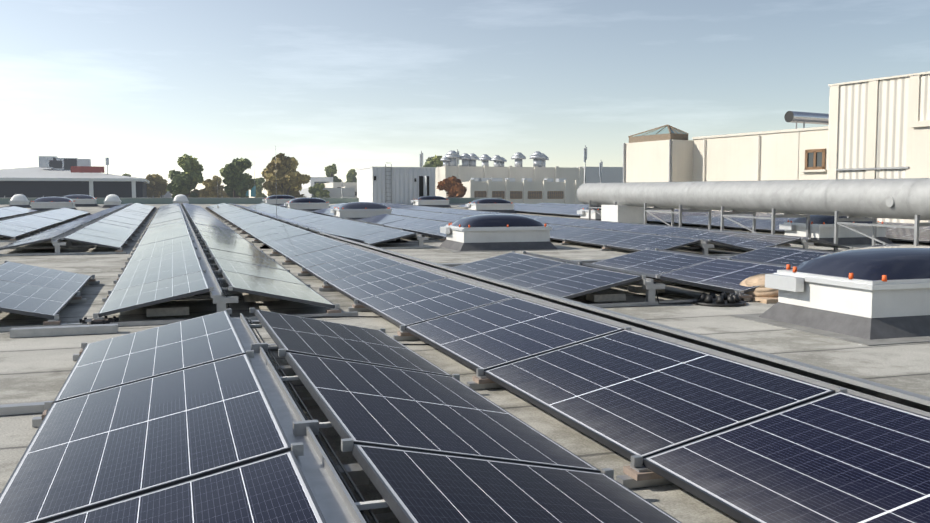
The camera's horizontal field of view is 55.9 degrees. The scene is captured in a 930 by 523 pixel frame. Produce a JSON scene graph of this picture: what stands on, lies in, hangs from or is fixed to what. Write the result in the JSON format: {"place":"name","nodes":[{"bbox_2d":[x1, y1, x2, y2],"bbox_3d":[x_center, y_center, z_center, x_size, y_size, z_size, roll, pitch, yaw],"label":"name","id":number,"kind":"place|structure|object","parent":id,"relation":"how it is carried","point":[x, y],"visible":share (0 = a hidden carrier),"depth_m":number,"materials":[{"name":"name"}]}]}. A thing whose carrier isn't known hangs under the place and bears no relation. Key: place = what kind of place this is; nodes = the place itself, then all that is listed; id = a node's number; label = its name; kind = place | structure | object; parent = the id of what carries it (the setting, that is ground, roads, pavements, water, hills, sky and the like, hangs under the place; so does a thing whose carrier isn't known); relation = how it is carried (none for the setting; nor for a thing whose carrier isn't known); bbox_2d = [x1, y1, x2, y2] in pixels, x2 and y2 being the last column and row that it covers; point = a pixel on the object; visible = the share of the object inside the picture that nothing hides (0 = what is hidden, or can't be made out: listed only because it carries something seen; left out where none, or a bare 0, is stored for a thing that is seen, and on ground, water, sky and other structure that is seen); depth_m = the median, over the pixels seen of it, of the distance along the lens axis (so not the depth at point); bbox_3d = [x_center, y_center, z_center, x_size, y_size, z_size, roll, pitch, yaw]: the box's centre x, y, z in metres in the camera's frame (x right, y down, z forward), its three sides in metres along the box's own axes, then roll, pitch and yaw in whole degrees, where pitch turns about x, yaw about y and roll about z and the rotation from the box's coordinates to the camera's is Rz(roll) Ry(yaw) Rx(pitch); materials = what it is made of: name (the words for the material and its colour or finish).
{"place":"outdoors","nodes":[
{"label":"outdoors","id":0,"kind":"place"},
{"bbox_2d":[0,156,148,197],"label":"building","id":1,"kind":"structure","parent":0,"point":[52,176],"depth_m":161.98,"materials":[{"name":"white paint"}]},
{"bbox_2d":[356,164,435,204],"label":"roof access house","id":2,"kind":"structure","parent":0,"point":[399,185],"depth_m":63.68,"materials":[{"name":"white metal"}]},
{"bbox_2d":[0,0,929,197],"label":"sky","id":3,"kind":"structure","parent":0,"point":[141,86],"materials":[{"name":"blue"}]},
{"bbox_2d":[0,196,929,522],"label":"roof","id":4,"kind":"structure","parent":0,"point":[36,370],"depth_m":7.56,"materials":[{"name":"concrete"}]},
{"bbox_2d":[9,194,30,207],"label":"skylight","id":5,"kind":"object","parent":4,"relation":"on","point":[20,200],"visible":0.96,"depth_m":51.33,"materials":[{"name":"white plastic"}]},
{"bbox_2d":[31,197,76,210],"bbox_3d":[-21.016,-2.930,44.798,2.600,0.762,1.950,-1,4,-18],"label":"skylight","id":6,"kind":"object","parent":4,"relation":"on","point":[43,203],"visible":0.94,"depth_m":44.25,"materials":[{"name":"plastic"}]},
{"bbox_2d":[64,195,101,206],"bbox_3d":[-24.315,-3.829,55.150,2.700,0.762,1.950,-1,4,-18],"label":"skylight","id":7,"kind":"object","parent":4,"relation":"on","point":[84,200],"visible":0.75,"depth_m":54.70,"materials":[{"name":"plastic"}]},
{"bbox_2d":[99,194,121,207],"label":"skylight","id":8,"kind":"object","parent":4,"relation":"on","point":[111,200],"visible":0.88,"depth_m":52.26,"materials":[{"name":"white plastic"}]},
{"bbox_2d":[173,194,188,203],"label":"skylight","id":9,"kind":"object","parent":4,"relation":"on","point":[180,198],"visible":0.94,"depth_m":53.52,"materials":[{"name":"white plastic"}]},
{"bbox_2d":[263,195,294,204],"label":"skylight","id":10,"kind":"object","parent":4,"relation":"on","point":[282,199],"visible":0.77,"depth_m":57.53,"materials":[{"name":"plastic"}]},
{"bbox_2d":[284,198,329,210],"bbox_3d":[-8.110,-2.913,45.195,2.700,0.762,1.950,-1,4,-18],"label":"skylight","id":11,"kind":"object","parent":4,"relation":"on","point":[311,204],"visible":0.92,"depth_m":44.66,"materials":[{"name":"plastic"}]},
{"bbox_2d":[330,202,392,220],"bbox_3d":[-3.925,-1.901,33.562,2.670,0.762,1.950,-1,4,-18],"label":"skylight","id":12,"kind":"object","parent":4,"relation":"on","point":[355,210],"visible":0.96,"depth_m":33.00,"materials":[{"name":"plastic"}]},
{"bbox_2d":[411,196,454,207],"bbox_3d":[-2.186,-3.857,56.507,2.750,0.762,1.950,-1,4,-18],"label":"skylight","id":13,"kind":"object","parent":4,"relation":"on","point":[436,201],"visible":0.96,"depth_m":55.99,"materials":[{"name":"plastic"}]},
{"bbox_2d":[0,203,929,522],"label":"panel mounting frame","id":14,"kind":"object","parent":4,"relation":"on","point":[330,481],"visible":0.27,"depth_m":5.83,"materials":[{"name":"silver metal"}]},
{"bbox_2d":[0,202,929,522],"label":"solar panels","id":15,"kind":"object","parent":14,"relation":"on","point":[176,422],"visible":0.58,"depth_m":4.36,"materials":[{"name":"blue glass"}]},
{"bbox_2d":[466,198,516,212],"bbox_3d":[1.334,-2.874,45.178,2.750,0.762,1.950,-1,4,-18],"label":"skylight","id":16,"kind":"object","parent":4,"relation":"on","point":[495,205],"visible":0.96,"depth_m":44.67,"materials":[{"name":"plastic"}]},
{"bbox_2d":[217,146,778,435],"bbox_3d":[-3.849,-2.046,23.738,6.854,3.047,48.631,-1,4,-18],"label":"roof clutter","id":17,"kind":"object","parent":4,"relation":"on","point":[761,293],"visible":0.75,"depth_m":9.98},
{"bbox_2d":[431,214,569,252],"bbox_3d":[0.713,-0.663,19.296,2.670,0.762,1.950,-1,4,-18],"label":"skylight","id":18,"kind":"object","parent":4,"relation":"on","point":[492,232],"visible":1,"depth_m":18.75,"materials":[{"name":"plastic"}]},
{"bbox_2d":[577,204,600,220],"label":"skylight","id":19,"kind":"object","parent":4,"relation":"on","point":[584,213],"visible":0.31,"depth_m":32.93,"materials":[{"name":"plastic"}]},
{"bbox_2d":[577,178,929,251],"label":"ventilation duct","id":20,"kind":"object","parent":4,"relation":"on","point":[873,200],"visible":0.88,"depth_m":20.95,"materials":[{"name":"metal"}]},
{"bbox_2d":[727,245,929,345],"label":"skylight","id":21,"kind":"object","parent":4,"relation":"on","point":[873,296],"visible":1,"depth_m":7.93,"materials":[{"name":"plastic"}]},
{"bbox_2d":[779,215,906,245],"bbox_3d":[9.110,-0.827,21.610,2.670,0.762,1.950,-1,4,-18],"label":"skylight","id":22,"kind":"object","parent":4,"relation":"on","point":[821,227],"visible":0.65,"depth_m":21.05,"materials":[{"name":"plastic"}]},
{"bbox_2d":[623,71,929,223],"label":"neighbour building","id":23,"kind":"structure","parent":0,"point":[877,128],"depth_m":40.13,"materials":[{"name":"beige paint"}]},
{"label":"ground","id":24,"kind":"structure","parent":0,"visible":0},
{"bbox_2d":[146,174,167,197],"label":"tree","id":25,"kind":"object","parent":24,"relation":"on","point":[156,186],"visible":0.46,"depth_m":191.61,"materials":[{"name":"brown plant"}]},
{"bbox_2d":[172,183,181,197],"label":"tree","id":26,"kind":"object","parent":24,"relation":"on","point":[176,188],"visible":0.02,"depth_m":141.60,"materials":[{"name":"green plant"}]},
{"bbox_2d":[166,154,218,197],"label":"tree","id":27,"kind":"object","parent":24,"relation":"on","point":[189,178],"visible":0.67,"depth_m":171.04,"materials":[{"name":"green plant"}]},
{"bbox_2d":[199,179,218,197],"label":"tree","id":28,"kind":"object","parent":24,"relation":"on","point":[209,184],"visible":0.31,"depth_m":166.65,"materials":[{"name":"brown plant"}]},
{"bbox_2d":[212,175,226,195],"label":"tree","id":29,"kind":"object","parent":24,"relation":"on","point":[221,191],"visible":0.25,"depth_m":219.63,"materials":[{"name":"green plant"}]},
{"bbox_2d":[216,157,256,197],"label":"tree","id":30,"kind":"object","parent":24,"relation":"on","point":[237,181],"visible":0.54,"depth_m":167.94,"materials":[{"name":"green plant"}]},
{"bbox_2d":[160,177,356,197],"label":"distant buildings","id":31,"kind":"structure","parent":24,"relation":"on","point":[342,189],"depth_m":212.03,"materials":[{"name":"white paint"}]},
{"bbox_2d":[255,177,266,197],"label":"tree","id":32,"kind":"object","parent":24,"relation":"on","point":[259,187],"visible":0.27,"depth_m":232.97,"materials":[{"name":"green plant"}]},
{"bbox_2d":[261,153,310,197],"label":"tree","id":33,"kind":"object","parent":24,"relation":"on","point":[281,175],"visible":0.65,"depth_m":160.76,"materials":[{"name":"green plant"}]},
{"bbox_2d":[308,183,329,197],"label":"tree","id":34,"kind":"object","parent":24,"relation":"on","point":[316,190],"visible":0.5,"depth_m":197.90,"materials":[{"name":"green plant"}]},
{"bbox_2d":[324,164,341,181],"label":"tree","id":35,"kind":"object","parent":24,"relation":"on","point":[330,170],"visible":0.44,"depth_m":260.84,"materials":[{"name":"green plant"}]},
{"bbox_2d":[346,169,356,181],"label":"tree","id":36,"kind":"object","parent":24,"relation":"on","point":[351,175],"visible":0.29,"depth_m":301.20,"materials":[{"name":"green plant"}]},
{"bbox_2d":[423,155,442,166],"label":"tree","id":37,"kind":"object","parent":24,"relation":"on","point":[433,161],"visible":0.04,"depth_m":187.61,"materials":[{"name":"green plant"}]},
{"bbox_2d":[437,176,466,197],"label":"tree","id":38,"kind":"object","parent":24,"relation":"on","point":[453,187],"visible":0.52,"depth_m":132.76,"materials":[{"name":"brown plant"}]},
{"bbox_2d":[420,145,622,204],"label":"factory building","id":39,"kind":"structure","parent":24,"relation":"on","point":[538,182],"depth_m":171.43,"materials":[{"name":"beige concrete"}]}
]}

